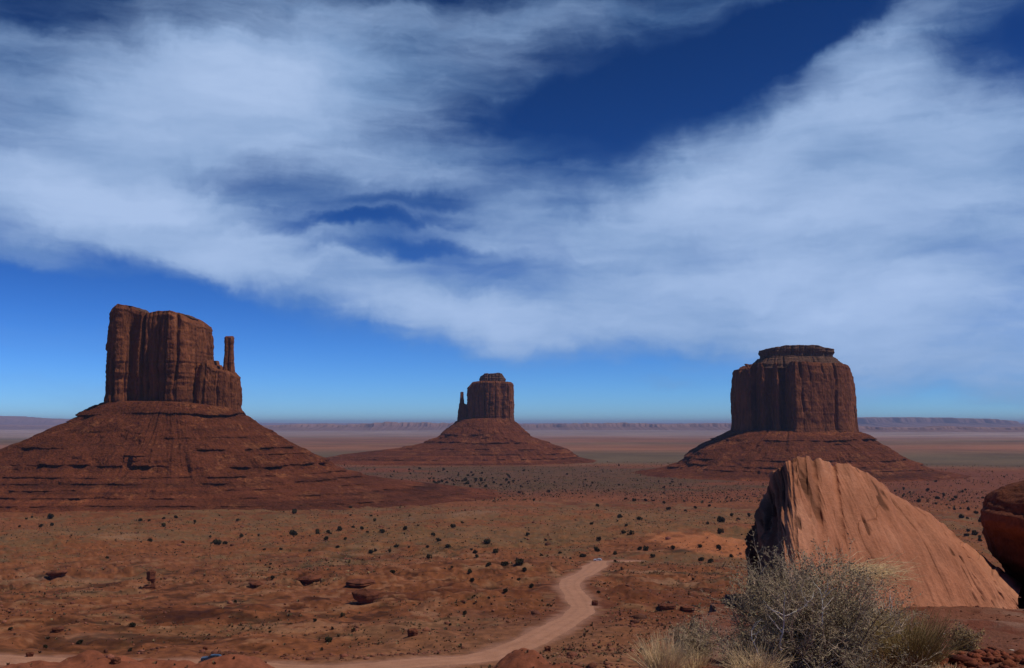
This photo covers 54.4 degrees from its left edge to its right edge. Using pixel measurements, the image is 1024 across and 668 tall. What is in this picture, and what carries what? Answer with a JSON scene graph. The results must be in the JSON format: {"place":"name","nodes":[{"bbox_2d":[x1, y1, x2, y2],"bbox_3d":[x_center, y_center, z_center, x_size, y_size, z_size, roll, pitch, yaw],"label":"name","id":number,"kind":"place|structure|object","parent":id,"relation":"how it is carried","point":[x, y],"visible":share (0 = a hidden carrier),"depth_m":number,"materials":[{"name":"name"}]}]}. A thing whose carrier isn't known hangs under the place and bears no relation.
{"place":"outdoors","nodes":[
{"label":"outdoors","id":0,"kind":"place"},
{"bbox_2d":[0,425,55,428],"bbox_3d":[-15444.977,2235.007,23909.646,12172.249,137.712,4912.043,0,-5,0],"label":"mesa","id":1,"kind":"structure","parent":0,"point":[25,426],"depth_m":23184.73,"materials":[{"name":"purple stone"}]},
{"bbox_2d":[0,416,69,424],"bbox_3d":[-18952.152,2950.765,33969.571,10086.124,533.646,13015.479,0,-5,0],"label":"mesa","id":2,"kind":"structure","parent":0,"point":[15,420],"depth_m":32425.87,"materials":[{"name":"stone"}]},
{"bbox_2d":[0,561,635,667],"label":"dirt road","id":3,"kind":"structure","parent":0,"point":[578,599],"depth_m":267.46,"materials":[{"name":"brown soil"}]},
{"bbox_2d":[201,654,221,660],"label":"parked car","id":4,"kind":"object","parent":3,"relation":"on","point":[203,658],"visible":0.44,"depth_m":245.27,"materials":[{"name":"paint"}]},
{"bbox_2d":[262,422,730,430],"bbox_3d":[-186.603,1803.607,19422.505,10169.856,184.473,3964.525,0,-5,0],"label":"mesa","id":5,"kind":"structure","parent":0,"point":[384,426],"depth_m":18778.92,"materials":[{"name":"purple stone"}]},
{"bbox_2d":[0,429,1023,667],"bbox_3d":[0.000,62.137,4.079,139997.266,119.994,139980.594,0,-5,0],"label":"ground","id":6,"kind":"structure","parent":0,"point":[999,452],"depth_m":604.61,"materials":[{"name":"soil"}]},
{"bbox_2d":[26,652,33,656],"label":"rock outcrop","id":7,"kind":"object","parent":6,"relation":"on","point":[29,654],"visible":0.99,"depth_m":250.15,"materials":[{"name":"brown stone"}]},
{"bbox_2d":[45,570,67,579],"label":"rock outcrop","id":8,"kind":"object","parent":6,"relation":"on","point":[55,574],"visible":0.98,"depth_m":545.71,"materials":[{"name":"brown stone"}]},
{"bbox_2d":[52,626,64,632],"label":"rock outcrop","id":9,"kind":"object","parent":6,"relation":"on","point":[57,629],"visible":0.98,"depth_m":290.74,"materials":[{"name":"brown stone"}]},
{"bbox_2d":[111,657,120,664],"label":"rock outcrop","id":10,"kind":"object","parent":6,"relation":"on","point":[115,660],"visible":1,"depth_m":175.27,"materials":[{"name":"brown stone"}]},
{"bbox_2d":[142,569,156,589],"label":"balanced rock","id":11,"kind":"object","parent":6,"relation":"on","point":[150,577],"visible":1,"depth_m":477.81,"materials":[{"name":"brown stone"}]},
{"bbox_2d":[213,539,220,544],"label":"juniper","id":12,"kind":"object","parent":6,"relation":"on","point":[216,542],"visible":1,"depth_m":746.87,"materials":[{"name":"green plant"}]},
{"bbox_2d":[0,304,504,513],"bbox_3d":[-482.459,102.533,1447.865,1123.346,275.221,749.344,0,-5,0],"label":"butte","id":13,"kind":"object","parent":6,"relation":"on","point":[168,423],"visible":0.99,"depth_m":1295.78,"materials":[{"name":"stone"}]},
{"bbox_2d":[248,581,264,588],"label":"rock outcrop","id":14,"kind":"object","parent":6,"relation":"on","point":[254,584],"visible":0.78,"depth_m":464.48,"materials":[{"name":"brown stone"}]},
{"bbox_2d":[289,530,297,535],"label":"juniper","id":15,"kind":"object","parent":6,"relation":"on","point":[293,532],"visible":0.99,"depth_m":838.91,"materials":[{"name":"green plant"}]},
{"bbox_2d":[296,575,322,584],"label":"rock outcrop","id":16,"kind":"object","parent":6,"relation":"on","point":[309,579],"visible":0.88,"depth_m":477.99,"materials":[{"name":"brown stone"}]},
{"bbox_2d":[346,579,375,587],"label":"rock outcrop","id":17,"kind":"object","parent":6,"relation":"on","point":[358,583],"visible":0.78,"depth_m":433.77,"materials":[{"name":"brown stone"}]},
{"bbox_2d":[351,589,379,604],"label":"rock outcrop","id":18,"kind":"object","parent":6,"relation":"on","point":[361,596],"visible":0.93,"depth_m":356.14,"materials":[{"name":"brown stone"}]},
{"bbox_2d":[407,628,417,636],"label":"rock outcrop","id":19,"kind":"object","parent":6,"relation":"on","point":[412,632],"visible":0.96,"depth_m":276.43,"materials":[{"name":"brown stone"}]},
{"bbox_2d":[325,373,595,465],"bbox_3d":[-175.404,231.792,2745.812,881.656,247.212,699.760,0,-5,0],"label":"butte","id":20,"kind":"object","parent":6,"relation":"on","point":[485,428],"visible":0.99,"depth_m":2612.86,"materials":[{"name":"stone"}]},
{"bbox_2d":[0,517,981,667],"bbox_3d":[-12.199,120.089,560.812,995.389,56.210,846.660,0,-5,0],"label":"rubble","id":21,"kind":"object","parent":6,"relation":"on","point":[571,654],"visible":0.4,"depth_m":306.20,"materials":[{"name":"brown stone"}]},
{"bbox_2d":[0,477,989,667],"bbox_3d":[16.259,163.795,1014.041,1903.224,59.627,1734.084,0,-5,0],"label":"desert shrubs","id":22,"kind":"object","parent":6,"relation":"on","point":[414,623],"depth_m":521.05,"materials":[{"name":"green plant"}]},
{"bbox_2d":[0,477,997,667],"bbox_3d":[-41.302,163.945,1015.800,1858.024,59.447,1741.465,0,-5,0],"label":"scrub","id":23,"kind":"object","parent":6,"relation":"on","point":[445,628],"visible":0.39,"depth_m":515.68,"materials":[{"name":"green plant"}]},
{"bbox_2d":[514,558,523,564],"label":"juniper","id":24,"kind":"object","parent":6,"relation":"on","point":[519,561],"visible":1,"depth_m":503.23,"materials":[{"name":"green plant"}]},
{"bbox_2d":[544,645,550,650],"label":"rock outcrop","id":25,"kind":"object","parent":6,"relation":"on","point":[547,648],"visible":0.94,"depth_m":258.75,"materials":[{"name":"brown stone"}]},
{"bbox_2d":[591,600,597,605],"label":"rock outcrop","id":26,"kind":"object","parent":6,"relation":"on","point":[594,603],"visible":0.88,"depth_m":351.81,"materials":[{"name":"brown stone"}]},
{"bbox_2d":[614,629,700,667],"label":"grass tuft","id":27,"kind":"object","parent":6,"relation":"on","point":[657,660],"visible":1,"depth_m":6.74,"materials":[{"name":"plant"}]},
{"bbox_2d":[657,603,675,610],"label":"rock outcrop","id":28,"kind":"object","parent":6,"relation":"on","point":[664,606],"visible":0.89,"depth_m":339.04,"materials":[{"name":"brown stone"}]},
{"bbox_2d":[341,461,1022,508],"bbox_3d":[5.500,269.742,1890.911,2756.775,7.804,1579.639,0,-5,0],"label":"scrub","id":29,"kind":"object","parent":6,"relation":"on","point":[520,486],"visible":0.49,"depth_m":1558.93,"materials":[{"name":"green plant"}]},
{"bbox_2d":[679,605,694,612],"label":"rock outcrop","id":30,"kind":"object","parent":6,"relation":"on","point":[688,609],"visible":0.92,"depth_m":337.75,"materials":[{"name":"brown stone"}]},
{"bbox_2d":[666,642,717,667],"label":"grass tuft","id":31,"kind":"object","parent":6,"relation":"on","point":[699,664],"visible":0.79,"depth_m":7.05,"materials":[{"name":"plant"}]},
{"bbox_2d":[659,613,725,658],"bbox_3d":[1.428,2.522,8.044,0.644,0.518,0.714,0,-5,0],"label":"bush","id":32,"kind":"object","parent":6,"relation":"on","point":[688,636],"visible":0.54,"depth_m":7.98,"materials":[{"name":"grey plant"}]},
{"bbox_2d":[717,516,724,522],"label":"juniper","id":33,"kind":"object","parent":6,"relation":"on","point":[720,519],"visible":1,"depth_m":864.79,"materials":[{"name":"green plant"}]},
{"bbox_2d":[711,638,797,667],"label":"grass tuft","id":34,"kind":"object","parent":6,"relation":"on","point":[753,663],"visible":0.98,"depth_m":6.56,"materials":[{"name":"plant"}]},
{"bbox_2d":[629,345,972,481],"bbox_3d":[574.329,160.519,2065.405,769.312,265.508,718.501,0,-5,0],"label":"butte","id":35,"kind":"object","parent":6,"relation":"on","point":[789,402],"visible":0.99,"depth_m":1952.19,"materials":[{"name":"stone"}]},
{"bbox_2d":[682,528,946,667],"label":"bush","id":36,"kind":"object","parent":6,"relation":"on","point":[805,623],"visible":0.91,"depth_m":6.96,"materials":[{"name":"grey plant"}]},
{"bbox_2d":[841,656,898,667],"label":"grass tuft","id":37,"kind":"object","parent":6,"relation":"on","point":[875,664],"visible":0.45,"depth_m":6.93,"materials":[{"name":"plant"}]},
{"bbox_2d":[841,585,919,639],"bbox_3d":[2.813,2.350,7.812,0.765,0.792,0.777,0,-5,0],"label":"bush","id":38,"kind":"object","parent":6,"relation":"on","point":[890,597],"visible":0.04,"depth_m":7.75,"materials":[{"name":"green plant"}]},
{"bbox_2d":[745,456,1022,612],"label":"boulder","id":39,"kind":"object","parent":6,"relation":"on","point":[804,501],"visible":0.69,"depth_m":13.99,"materials":[{"name":"stone"}]},
{"bbox_2d":[856,639,943,667],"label":"dry shrub","id":40,"kind":"object","parent":6,"relation":"on","point":[896,660],"visible":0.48,"depth_m":7.01,"materials":[{"name":"beige plant"}]},
{"bbox_2d":[856,602,981,667],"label":"shrub","id":41,"kind":"object","parent":6,"relation":"on","point":[935,643],"visible":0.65,"depth_m":7.14,"materials":[{"name":"plant"}]},
{"bbox_2d":[921,662,965,667],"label":"grass tuft","id":42,"kind":"object","parent":6,"relation":"on","point":[939,666],"visible":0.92,"depth_m":6.87,"materials":[{"name":"plant"}]},
{"bbox_2d":[945,619,990,651],"bbox_3d":[3.810,2.623,8.376,0.403,0.400,0.413,0,-5,0],"label":"bush","id":43,"kind":"object","parent":6,"relation":"on","point":[968,636],"visible":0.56,"depth_m":8.36,"materials":[{"name":"beige plant"}]},
{"bbox_2d":[932,646,1023,667],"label":"soil clods","id":44,"kind":"object","parent":6,"relation":"on","point":[974,658],"visible":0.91,"depth_m":7.19,"materials":[{"name":"brown soil"}]},
{"bbox_2d":[980,480,1023,597],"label":"boulder","id":45,"kind":"object","parent":6,"relation":"on","point":[1002,516],"visible":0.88,"depth_m":15.82,"materials":[{"name":"brown stone"}]},
{"bbox_2d":[0,0,1023,422],"label":"sky","id":46,"kind":"structure","parent":0,"point":[610,210],"materials":[{"name":"blue"}]},
{"bbox_2d":[259,422,1023,424],"bbox_3d":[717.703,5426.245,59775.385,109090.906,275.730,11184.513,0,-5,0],"label":"mesa","id":47,"kind":"structure","parent":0,"point":[520,423],"depth_m":58621.96,"materials":[{"name":"purple stone"}]},
{"bbox_2d":[689,596,1023,667],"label":"gravel","id":48,"kind":"structure","parent":0,"point":[997,648],"depth_m":10.54,"materials":[{"name":"brown gravel"}]},
{"bbox_2d":[828,547,924,604],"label":"dry grass","id":49,"kind":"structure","parent":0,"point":[881,569],"depth_m":7.57,"materials":[{"name":"plant"}]},
{"bbox_2d":[857,417,1023,426],"bbox_3d":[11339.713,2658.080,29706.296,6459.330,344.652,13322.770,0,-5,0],"label":"mesa","id":50,"kind":"structure","parent":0,"point":[904,422],"depth_m":27937.29,"materials":[{"name":"purple stone"}]},
{"bbox_2d":[858,426,1023,431],"bbox_3d":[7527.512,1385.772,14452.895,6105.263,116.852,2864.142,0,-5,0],"label":"mesa","id":51,"kind":"structure","parent":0,"point":[938,429],"depth_m":14023.08,"materials":[{"name":"purple stone"}]}
]}

